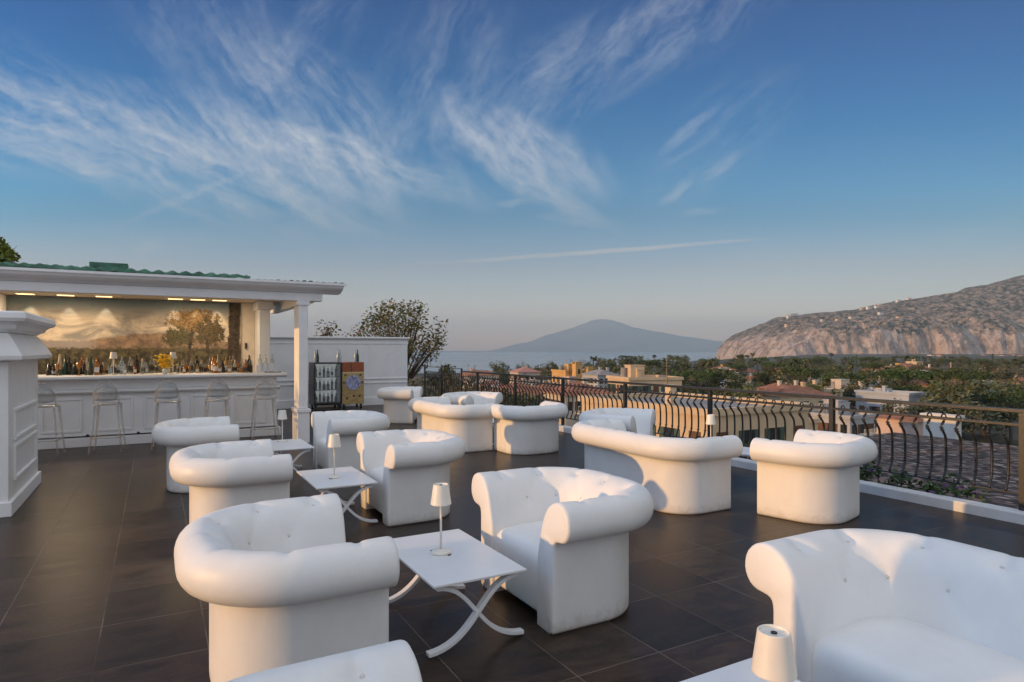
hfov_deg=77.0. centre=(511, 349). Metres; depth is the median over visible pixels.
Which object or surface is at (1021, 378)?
house
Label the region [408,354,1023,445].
ground
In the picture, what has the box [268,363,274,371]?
ice bucket
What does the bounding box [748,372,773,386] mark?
broadleaf tree
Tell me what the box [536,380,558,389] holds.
house
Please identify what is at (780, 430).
window
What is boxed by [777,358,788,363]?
palm tree
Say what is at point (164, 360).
flower vase
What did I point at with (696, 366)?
broadleaf tree
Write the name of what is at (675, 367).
palm tree
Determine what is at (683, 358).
broadleaf tree
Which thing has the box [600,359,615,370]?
broadleaf tree
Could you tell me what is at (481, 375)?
house
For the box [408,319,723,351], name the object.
mountain
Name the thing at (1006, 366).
broadleaf tree
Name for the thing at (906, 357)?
palm tree
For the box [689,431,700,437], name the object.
window
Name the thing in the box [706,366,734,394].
stone pine
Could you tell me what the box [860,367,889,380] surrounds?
house
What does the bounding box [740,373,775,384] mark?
house
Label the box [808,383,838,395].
broadleaf tree
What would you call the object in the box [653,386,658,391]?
window
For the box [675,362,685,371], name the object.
palm tree
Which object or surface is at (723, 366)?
house
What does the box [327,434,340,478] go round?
table lamp
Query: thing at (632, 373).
flat roofed house
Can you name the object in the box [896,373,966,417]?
house
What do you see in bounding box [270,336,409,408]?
white wall
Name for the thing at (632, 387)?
window
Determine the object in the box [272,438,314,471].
coffee table
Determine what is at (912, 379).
broadleaf tree
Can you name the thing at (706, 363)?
palm tree
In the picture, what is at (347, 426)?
armchair
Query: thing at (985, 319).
headland
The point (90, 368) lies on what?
bottle
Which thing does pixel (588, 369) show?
castle tower
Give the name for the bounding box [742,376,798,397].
villa
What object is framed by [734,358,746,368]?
broadleaf tree
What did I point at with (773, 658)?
table lamp
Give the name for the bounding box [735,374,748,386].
broadleaf tree
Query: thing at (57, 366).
glass
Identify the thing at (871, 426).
window
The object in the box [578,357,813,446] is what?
flat roofed house
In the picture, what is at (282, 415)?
table lamp
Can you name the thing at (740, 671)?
coffee table
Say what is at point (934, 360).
broadleaf tree
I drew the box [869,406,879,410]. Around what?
window
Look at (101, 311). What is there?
bar pavilion
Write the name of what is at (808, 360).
palm tree
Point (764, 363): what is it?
stone pine
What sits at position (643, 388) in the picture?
window
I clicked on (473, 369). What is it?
villa
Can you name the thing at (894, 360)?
broadleaf tree
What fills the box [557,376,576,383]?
house
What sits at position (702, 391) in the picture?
broadleaf tree
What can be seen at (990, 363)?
palm tree
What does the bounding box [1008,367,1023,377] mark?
broadleaf tree
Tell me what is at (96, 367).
bottle
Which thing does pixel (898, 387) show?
stone pine
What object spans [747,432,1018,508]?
tiled roof
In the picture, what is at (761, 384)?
broadleaf tree
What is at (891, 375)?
stone pine
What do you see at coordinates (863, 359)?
stone pine
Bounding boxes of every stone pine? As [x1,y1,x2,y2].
[635,358,661,369]
[675,368,717,391]
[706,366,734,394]
[722,374,742,385]
[726,364,744,371]
[736,354,749,358]
[752,356,768,371]
[760,360,789,372]
[776,364,822,384]
[786,370,821,381]
[812,357,828,365]
[818,369,872,384]
[855,362,883,376]
[858,356,878,362]
[873,366,935,390]
[880,383,926,390]
[904,386,973,411]
[932,367,993,427]
[938,359,953,370]
[971,358,992,364]
[982,387,1023,443]
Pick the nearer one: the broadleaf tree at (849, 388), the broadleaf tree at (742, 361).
the broadleaf tree at (849, 388)
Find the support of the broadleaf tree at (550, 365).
on the ground
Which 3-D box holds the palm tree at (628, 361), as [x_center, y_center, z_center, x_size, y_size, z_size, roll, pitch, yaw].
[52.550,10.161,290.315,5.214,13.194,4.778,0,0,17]
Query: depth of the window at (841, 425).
84.27 m
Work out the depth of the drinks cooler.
17.17 m
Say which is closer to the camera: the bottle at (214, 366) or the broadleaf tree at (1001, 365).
the bottle at (214, 366)
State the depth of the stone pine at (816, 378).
174.35 m
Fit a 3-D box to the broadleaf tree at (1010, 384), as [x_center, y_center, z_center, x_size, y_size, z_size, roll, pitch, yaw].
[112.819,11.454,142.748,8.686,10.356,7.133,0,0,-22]
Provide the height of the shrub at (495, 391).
2.651 m
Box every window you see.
[629,386,639,392]
[640,386,650,391]
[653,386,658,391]
[659,426,679,437]
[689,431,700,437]
[739,429,757,446]
[765,427,783,439]
[793,425,802,438]
[818,422,822,430]
[825,423,836,431]
[840,424,846,432]
[858,424,865,434]
[866,423,873,433]
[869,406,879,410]
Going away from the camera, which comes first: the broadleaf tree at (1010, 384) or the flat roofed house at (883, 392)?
the flat roofed house at (883, 392)
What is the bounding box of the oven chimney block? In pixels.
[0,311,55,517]
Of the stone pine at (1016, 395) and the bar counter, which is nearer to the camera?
the bar counter
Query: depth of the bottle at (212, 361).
11.84 m
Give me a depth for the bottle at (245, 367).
11.96 m
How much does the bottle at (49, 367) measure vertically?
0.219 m
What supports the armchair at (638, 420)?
on the terrace floor
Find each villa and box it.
[460,364,474,387]
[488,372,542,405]
[508,365,539,385]
[539,370,615,426]
[581,360,618,387]
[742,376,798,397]
[872,415,922,434]
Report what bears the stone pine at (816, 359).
on the ground
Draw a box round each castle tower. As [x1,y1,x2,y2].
[571,362,582,381]
[584,366,592,371]
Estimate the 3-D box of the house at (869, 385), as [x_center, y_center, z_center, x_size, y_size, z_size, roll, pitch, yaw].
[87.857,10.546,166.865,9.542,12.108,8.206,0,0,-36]
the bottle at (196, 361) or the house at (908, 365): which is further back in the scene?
the house at (908, 365)
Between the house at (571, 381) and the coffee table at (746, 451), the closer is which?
the coffee table at (746, 451)
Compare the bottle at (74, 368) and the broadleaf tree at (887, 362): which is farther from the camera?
the broadleaf tree at (887, 362)
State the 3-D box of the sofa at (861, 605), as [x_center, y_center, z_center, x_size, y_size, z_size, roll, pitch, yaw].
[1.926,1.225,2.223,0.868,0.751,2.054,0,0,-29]
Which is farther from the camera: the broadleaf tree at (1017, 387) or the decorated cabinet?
the broadleaf tree at (1017, 387)
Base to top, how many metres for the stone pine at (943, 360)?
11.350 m
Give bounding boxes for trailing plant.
[739,442,751,459]
[860,461,922,489]
[889,465,988,502]
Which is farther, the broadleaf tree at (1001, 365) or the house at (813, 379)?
the broadleaf tree at (1001, 365)
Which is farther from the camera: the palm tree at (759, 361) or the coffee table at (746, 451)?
the palm tree at (759, 361)
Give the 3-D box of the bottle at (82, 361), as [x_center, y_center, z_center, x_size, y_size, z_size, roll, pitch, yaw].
[-7.461,0.267,11.163,0.079,0.322,0.079,0,0,0]
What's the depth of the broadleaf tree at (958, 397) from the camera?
97.34 m
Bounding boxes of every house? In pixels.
[464,369,498,388]
[468,375,503,386]
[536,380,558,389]
[551,359,584,382]
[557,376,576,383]
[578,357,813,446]
[606,356,683,393]
[709,361,735,371]
[714,364,739,393]
[740,368,760,375]
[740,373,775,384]
[753,374,835,409]
[774,361,792,383]
[777,388,820,430]
[789,377,823,382]
[809,373,843,396]
[810,390,882,435]
[824,372,891,408]
[829,367,871,386]
[854,373,926,414]
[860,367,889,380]
[871,373,895,387]
[893,360,919,367]
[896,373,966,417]
[905,359,923,364]
[1000,372,1023,385]
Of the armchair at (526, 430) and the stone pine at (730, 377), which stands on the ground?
the stone pine at (730, 377)
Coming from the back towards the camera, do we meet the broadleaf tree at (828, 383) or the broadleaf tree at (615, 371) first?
the broadleaf tree at (615, 371)
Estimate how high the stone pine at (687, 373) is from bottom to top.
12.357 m
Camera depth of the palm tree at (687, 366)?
304.43 m
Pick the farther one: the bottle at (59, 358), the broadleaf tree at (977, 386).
the broadleaf tree at (977, 386)
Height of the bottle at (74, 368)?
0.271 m
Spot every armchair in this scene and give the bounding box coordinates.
[151,416,239,492]
[169,439,292,523]
[174,493,399,681]
[227,640,421,681]
[311,410,389,470]
[356,429,464,526]
[377,386,422,423]
[442,391,502,404]
[472,467,653,633]
[490,401,567,454]
[579,408,655,435]
[750,429,877,524]
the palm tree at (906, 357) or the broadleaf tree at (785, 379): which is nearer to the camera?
the broadleaf tree at (785, 379)
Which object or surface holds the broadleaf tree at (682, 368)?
on the ground
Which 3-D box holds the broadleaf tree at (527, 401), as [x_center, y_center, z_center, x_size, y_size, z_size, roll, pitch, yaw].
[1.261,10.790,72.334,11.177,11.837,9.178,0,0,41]
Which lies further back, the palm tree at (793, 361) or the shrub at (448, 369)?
the palm tree at (793, 361)
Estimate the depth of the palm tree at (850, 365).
285.91 m
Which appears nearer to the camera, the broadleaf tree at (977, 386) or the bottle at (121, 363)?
the bottle at (121, 363)
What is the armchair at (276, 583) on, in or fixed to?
on the terrace floor
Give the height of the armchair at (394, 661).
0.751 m
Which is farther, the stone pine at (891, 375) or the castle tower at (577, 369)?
the castle tower at (577, 369)
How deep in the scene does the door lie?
16.87 m
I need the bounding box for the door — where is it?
[314,363,341,404]
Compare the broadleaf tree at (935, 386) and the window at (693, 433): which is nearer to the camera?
the window at (693, 433)
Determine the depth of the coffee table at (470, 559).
3.62 m
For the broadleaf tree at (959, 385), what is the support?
on the ground
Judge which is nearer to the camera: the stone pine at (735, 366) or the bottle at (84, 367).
the bottle at (84, 367)
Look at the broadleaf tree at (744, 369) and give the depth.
288.86 m
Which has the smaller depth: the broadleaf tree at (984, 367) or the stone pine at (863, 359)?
the broadleaf tree at (984, 367)
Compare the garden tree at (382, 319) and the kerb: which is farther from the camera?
the garden tree at (382, 319)
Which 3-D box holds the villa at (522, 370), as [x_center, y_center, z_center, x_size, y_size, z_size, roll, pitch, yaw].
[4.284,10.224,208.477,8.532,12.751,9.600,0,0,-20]
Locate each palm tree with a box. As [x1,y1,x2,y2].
[589,356,596,369]
[623,357,632,364]
[670,364,679,370]
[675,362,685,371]
[682,364,691,368]
[701,359,712,367]
[711,358,719,364]
[753,359,762,368]
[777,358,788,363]
[787,358,800,366]
[799,362,809,367]
[803,358,814,368]
[846,362,855,371]
[903,355,915,360]
[930,368,939,375]
[981,360,994,371]
[1012,358,1023,368]
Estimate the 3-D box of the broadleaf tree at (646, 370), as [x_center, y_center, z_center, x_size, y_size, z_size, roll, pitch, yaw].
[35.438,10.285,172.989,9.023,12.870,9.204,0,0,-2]
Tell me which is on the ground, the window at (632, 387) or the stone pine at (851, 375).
the stone pine at (851, 375)
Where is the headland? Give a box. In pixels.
[715,275,1023,359]
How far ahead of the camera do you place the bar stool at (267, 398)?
11.16 m
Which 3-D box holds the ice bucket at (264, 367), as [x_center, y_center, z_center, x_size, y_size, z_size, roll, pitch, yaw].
[-4.702,0.341,12.257,0.120,0.175,0.118,0,0,0]
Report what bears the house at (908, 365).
on the ground
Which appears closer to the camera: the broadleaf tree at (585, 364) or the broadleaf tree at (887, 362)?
the broadleaf tree at (585, 364)
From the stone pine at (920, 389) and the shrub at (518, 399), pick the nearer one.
the shrub at (518, 399)
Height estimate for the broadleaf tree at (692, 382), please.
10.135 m
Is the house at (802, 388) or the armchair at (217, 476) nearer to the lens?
the armchair at (217, 476)
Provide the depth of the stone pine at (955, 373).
126.23 m
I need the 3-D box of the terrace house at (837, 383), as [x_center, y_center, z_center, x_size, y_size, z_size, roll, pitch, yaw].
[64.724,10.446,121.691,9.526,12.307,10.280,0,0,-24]
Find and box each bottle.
[47,362,50,374]
[51,363,56,374]
[57,354,61,367]
[63,355,66,374]
[67,357,71,374]
[73,359,76,374]
[80,356,83,373]
[83,362,86,374]
[88,359,92,374]
[94,357,98,374]
[119,357,123,373]
[134,355,138,372]
[195,356,198,367]
[211,356,213,372]
[213,358,216,372]
[224,357,227,371]
[227,363,230,372]
[228,356,231,371]
[233,360,236,371]
[243,359,247,372]
[247,355,250,371]
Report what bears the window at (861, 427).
in the flat roofed house at (858, 421)
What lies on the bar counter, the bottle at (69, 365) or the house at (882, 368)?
the bottle at (69, 365)
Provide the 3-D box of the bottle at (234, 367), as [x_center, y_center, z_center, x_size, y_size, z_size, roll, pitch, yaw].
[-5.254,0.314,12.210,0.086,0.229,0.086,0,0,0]
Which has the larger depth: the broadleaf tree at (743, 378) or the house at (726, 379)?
the house at (726, 379)
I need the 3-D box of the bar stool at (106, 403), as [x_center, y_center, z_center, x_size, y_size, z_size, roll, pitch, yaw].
[-6.347,1.046,10.110,0.455,1.111,0.456,0,0,-23]
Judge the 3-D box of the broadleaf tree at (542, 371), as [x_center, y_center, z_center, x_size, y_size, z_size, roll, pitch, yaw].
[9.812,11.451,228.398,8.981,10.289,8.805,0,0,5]
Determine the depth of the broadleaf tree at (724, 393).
120.62 m
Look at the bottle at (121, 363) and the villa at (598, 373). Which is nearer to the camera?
the bottle at (121, 363)
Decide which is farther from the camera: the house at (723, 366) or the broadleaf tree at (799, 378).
the house at (723, 366)
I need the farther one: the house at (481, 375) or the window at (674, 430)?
the house at (481, 375)
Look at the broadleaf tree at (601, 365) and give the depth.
219.48 m
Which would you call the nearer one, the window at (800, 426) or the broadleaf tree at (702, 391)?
the window at (800, 426)
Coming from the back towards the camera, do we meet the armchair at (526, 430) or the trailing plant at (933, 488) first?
the armchair at (526, 430)
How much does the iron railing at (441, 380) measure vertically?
1.040 m
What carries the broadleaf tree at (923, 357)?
on the ground
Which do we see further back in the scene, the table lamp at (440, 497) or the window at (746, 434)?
the window at (746, 434)
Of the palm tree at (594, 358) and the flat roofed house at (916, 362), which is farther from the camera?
the palm tree at (594, 358)
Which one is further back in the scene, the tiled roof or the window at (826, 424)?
the window at (826, 424)
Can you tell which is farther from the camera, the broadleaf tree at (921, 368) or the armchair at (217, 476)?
the broadleaf tree at (921, 368)
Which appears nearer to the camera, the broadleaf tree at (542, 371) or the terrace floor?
the terrace floor
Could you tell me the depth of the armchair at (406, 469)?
5.96 m
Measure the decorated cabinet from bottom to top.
1.254 m
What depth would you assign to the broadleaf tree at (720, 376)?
153.44 m
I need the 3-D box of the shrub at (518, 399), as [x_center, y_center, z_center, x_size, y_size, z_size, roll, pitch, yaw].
[0.291,2.574,24.063,1.649,2.251,1.959,0,0,40]
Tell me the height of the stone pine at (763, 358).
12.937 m
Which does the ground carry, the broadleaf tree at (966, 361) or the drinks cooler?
the broadleaf tree at (966, 361)
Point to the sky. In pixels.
(519, 171)
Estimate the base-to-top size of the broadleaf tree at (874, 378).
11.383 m
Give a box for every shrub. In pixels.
[314,319,346,336]
[407,373,449,396]
[432,375,480,396]
[436,362,455,393]
[466,381,512,403]
[499,388,545,406]
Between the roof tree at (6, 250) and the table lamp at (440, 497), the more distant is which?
the roof tree at (6, 250)
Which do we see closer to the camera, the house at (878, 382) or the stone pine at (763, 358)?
the house at (878, 382)
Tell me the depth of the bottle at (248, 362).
12.42 m
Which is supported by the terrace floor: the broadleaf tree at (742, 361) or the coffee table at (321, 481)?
the coffee table at (321, 481)
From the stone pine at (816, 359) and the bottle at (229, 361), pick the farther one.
the stone pine at (816, 359)
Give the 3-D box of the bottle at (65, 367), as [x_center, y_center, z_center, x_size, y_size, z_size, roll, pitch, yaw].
[-7.589,0.262,10.931,0.069,0.331,0.069,0,0,0]
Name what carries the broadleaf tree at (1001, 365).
on the ground
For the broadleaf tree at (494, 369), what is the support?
on the ground
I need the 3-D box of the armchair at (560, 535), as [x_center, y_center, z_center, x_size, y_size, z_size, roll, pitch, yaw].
[0.386,1.225,4.203,0.868,0.751,1.224,0,0,-29]
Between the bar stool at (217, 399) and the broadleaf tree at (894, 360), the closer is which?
the bar stool at (217, 399)
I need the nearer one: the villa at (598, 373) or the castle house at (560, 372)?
the villa at (598, 373)
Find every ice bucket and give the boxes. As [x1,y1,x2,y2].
[256,363,262,371]
[262,363,267,371]
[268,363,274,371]
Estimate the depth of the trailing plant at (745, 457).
9.01 m
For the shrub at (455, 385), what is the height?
2.841 m
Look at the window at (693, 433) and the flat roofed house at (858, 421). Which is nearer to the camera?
the window at (693, 433)
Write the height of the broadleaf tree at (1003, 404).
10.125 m
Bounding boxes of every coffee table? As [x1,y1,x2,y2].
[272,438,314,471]
[297,466,377,522]
[389,529,526,657]
[680,658,800,681]
[741,447,749,456]
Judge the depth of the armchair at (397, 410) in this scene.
13.86 m
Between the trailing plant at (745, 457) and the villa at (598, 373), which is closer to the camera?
the trailing plant at (745, 457)
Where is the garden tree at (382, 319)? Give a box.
[347,298,449,383]
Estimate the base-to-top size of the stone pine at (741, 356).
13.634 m
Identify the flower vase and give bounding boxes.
[153,354,177,373]
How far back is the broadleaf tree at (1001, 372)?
165.05 m
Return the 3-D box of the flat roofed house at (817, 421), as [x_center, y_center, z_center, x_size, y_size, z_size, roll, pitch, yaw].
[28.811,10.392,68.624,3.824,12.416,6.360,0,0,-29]
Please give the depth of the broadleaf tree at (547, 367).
236.10 m
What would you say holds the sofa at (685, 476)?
on the terrace floor
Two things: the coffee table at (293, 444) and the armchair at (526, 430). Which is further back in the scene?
the armchair at (526, 430)
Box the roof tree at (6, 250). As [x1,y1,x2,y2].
[0,237,20,262]
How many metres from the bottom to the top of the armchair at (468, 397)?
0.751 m
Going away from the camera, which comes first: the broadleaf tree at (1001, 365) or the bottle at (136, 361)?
the bottle at (136, 361)
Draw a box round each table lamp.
[109,352,116,374]
[169,352,176,373]
[277,410,286,441]
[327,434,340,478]
[430,483,450,555]
[706,414,715,436]
[751,624,797,681]
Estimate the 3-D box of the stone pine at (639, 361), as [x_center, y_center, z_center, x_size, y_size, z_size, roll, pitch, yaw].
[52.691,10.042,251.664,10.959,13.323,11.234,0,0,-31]
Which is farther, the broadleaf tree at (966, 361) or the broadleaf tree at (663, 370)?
the broadleaf tree at (966, 361)
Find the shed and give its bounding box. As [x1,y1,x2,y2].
[920,412,964,439]
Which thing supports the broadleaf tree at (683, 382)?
on the ground
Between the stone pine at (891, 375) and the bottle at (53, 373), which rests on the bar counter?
the bottle at (53, 373)
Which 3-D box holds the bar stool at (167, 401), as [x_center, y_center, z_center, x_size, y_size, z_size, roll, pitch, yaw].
[-5.622,1.046,10.513,0.455,1.111,0.456,0,0,-25]
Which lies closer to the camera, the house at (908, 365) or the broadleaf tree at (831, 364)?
the broadleaf tree at (831, 364)
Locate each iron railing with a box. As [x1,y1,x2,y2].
[424,366,462,396]
[462,371,1023,510]
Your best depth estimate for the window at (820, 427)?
87.05 m
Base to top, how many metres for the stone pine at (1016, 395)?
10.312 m
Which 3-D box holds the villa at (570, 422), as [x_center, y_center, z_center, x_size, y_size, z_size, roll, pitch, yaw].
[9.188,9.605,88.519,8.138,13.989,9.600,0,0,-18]
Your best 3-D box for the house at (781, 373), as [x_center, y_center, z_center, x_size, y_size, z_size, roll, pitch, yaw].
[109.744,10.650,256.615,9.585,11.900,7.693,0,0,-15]
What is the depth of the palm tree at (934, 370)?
149.80 m
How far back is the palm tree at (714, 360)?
300.28 m
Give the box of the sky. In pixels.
[0,0,1023,350]
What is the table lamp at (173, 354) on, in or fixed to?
on the bar counter
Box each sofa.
[408,396,492,452]
[571,418,742,514]
[745,528,1023,681]
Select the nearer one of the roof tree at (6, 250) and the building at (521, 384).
the roof tree at (6, 250)
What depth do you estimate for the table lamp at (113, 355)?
10.86 m
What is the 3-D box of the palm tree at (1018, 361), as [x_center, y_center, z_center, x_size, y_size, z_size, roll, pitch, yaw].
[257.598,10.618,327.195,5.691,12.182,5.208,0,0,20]
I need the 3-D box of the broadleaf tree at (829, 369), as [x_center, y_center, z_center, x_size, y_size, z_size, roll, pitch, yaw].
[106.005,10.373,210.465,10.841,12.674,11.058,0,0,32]
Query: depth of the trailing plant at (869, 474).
7.36 m
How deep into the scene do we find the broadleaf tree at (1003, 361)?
352.02 m
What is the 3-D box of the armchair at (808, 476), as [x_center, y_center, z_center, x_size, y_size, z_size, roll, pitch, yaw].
[3.005,1.225,6.244,1.224,0.751,0.868,0,0,-43]
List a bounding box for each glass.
[55,364,59,375]
[77,362,81,374]
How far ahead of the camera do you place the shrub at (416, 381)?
20.99 m
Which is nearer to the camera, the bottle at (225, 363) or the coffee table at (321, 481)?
the coffee table at (321, 481)
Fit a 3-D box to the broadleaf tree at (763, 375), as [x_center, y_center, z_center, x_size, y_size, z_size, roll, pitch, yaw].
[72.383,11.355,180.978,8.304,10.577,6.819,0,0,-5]
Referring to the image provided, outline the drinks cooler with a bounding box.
[309,362,341,410]
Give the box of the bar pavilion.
[0,262,346,442]
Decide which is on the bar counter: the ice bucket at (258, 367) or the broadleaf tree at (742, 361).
the ice bucket at (258, 367)
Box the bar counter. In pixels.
[38,371,286,449]
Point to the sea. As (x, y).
(475, 360)
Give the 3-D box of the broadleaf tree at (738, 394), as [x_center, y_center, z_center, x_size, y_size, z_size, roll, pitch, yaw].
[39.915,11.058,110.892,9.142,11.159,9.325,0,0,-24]
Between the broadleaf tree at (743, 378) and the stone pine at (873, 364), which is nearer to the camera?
the broadleaf tree at (743, 378)
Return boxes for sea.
[408,351,716,372]
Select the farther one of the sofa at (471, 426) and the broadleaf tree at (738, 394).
the broadleaf tree at (738, 394)
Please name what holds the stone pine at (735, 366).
on the ground
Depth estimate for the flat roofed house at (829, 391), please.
112.55 m
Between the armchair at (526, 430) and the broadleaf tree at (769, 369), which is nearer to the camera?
the armchair at (526, 430)
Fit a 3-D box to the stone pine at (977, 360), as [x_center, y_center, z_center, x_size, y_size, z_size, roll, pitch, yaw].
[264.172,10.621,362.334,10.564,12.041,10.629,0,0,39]
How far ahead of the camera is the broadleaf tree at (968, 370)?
223.74 m
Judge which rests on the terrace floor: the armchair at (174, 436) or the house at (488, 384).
the armchair at (174, 436)
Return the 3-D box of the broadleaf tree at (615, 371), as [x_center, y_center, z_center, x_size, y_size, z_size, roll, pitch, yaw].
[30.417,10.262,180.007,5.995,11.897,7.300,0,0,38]
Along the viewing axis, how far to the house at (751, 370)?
303.76 m
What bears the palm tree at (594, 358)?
on the ground
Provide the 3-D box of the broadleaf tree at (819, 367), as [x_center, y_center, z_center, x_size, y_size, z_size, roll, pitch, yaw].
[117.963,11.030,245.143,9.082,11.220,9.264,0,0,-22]
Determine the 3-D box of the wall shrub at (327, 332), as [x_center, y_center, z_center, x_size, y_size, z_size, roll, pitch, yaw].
[-5.977,1.061,21.023,1.082,4.087,1.008,0,0,0]
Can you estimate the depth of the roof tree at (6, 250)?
19.09 m
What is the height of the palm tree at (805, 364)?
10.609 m
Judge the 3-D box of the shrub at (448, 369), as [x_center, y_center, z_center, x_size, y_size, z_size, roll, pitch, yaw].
[-2.672,2.100,26.006,0.873,3.200,0.822,0,0,0]
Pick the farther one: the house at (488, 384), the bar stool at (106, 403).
the house at (488, 384)
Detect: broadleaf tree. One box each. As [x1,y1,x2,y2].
[489,361,513,384]
[502,394,560,423]
[534,363,551,381]
[539,367,551,382]
[546,362,558,368]
[580,360,589,369]
[588,362,610,371]
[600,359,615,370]
[612,365,624,374]
[644,364,660,374]
[659,365,671,374]
[667,372,694,392]
[673,360,687,372]
[679,357,691,370]
[682,383,695,392]
[690,373,716,394]
[692,361,706,372]
[697,368,720,393]
[705,370,747,396]
[713,388,733,395]
[732,382,763,398]
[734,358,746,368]
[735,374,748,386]
[736,366,748,376]
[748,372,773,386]
[748,382,763,388]
[754,366,781,386]
[754,371,783,387]
[779,366,806,382]
[789,375,812,386]
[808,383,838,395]
[814,364,826,373]
[816,362,837,374]
[817,378,830,386]
[821,362,848,377]
[840,379,867,408]
[856,369,880,387]
[879,358,892,365]
[880,398,918,413]
[884,358,899,365]
[885,371,933,408]
[913,364,928,371]
[915,378,975,437]
[915,388,987,439]
[922,355,932,362]
[929,380,971,416]
[930,357,941,367]
[953,378,1013,442]
[957,365,978,379]
[961,358,970,367]
[970,361,995,372]
[973,386,1018,435]
[981,379,1023,429]
[983,366,1023,389]
[992,362,1004,378]
[996,358,1014,365]
[1000,365,1016,379]
[1001,378,1023,419]
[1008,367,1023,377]
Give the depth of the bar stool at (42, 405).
9.77 m
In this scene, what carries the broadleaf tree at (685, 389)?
on the ground
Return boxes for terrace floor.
[0,405,1023,681]
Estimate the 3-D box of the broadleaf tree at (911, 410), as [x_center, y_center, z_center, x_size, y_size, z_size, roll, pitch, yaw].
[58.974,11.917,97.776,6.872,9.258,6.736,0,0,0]
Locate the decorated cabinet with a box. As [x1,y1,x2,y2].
[340,362,363,408]
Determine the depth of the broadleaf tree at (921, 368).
248.22 m
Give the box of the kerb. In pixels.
[558,424,1023,524]
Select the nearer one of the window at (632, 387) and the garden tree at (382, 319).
the garden tree at (382, 319)
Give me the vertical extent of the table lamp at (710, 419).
0.409 m
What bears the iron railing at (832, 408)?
on the kerb
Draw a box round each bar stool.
[38,384,65,452]
[88,381,126,451]
[151,380,180,446]
[204,379,230,419]
[249,378,279,439]
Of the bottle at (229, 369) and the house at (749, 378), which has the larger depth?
the house at (749, 378)
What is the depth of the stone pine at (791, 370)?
152.42 m

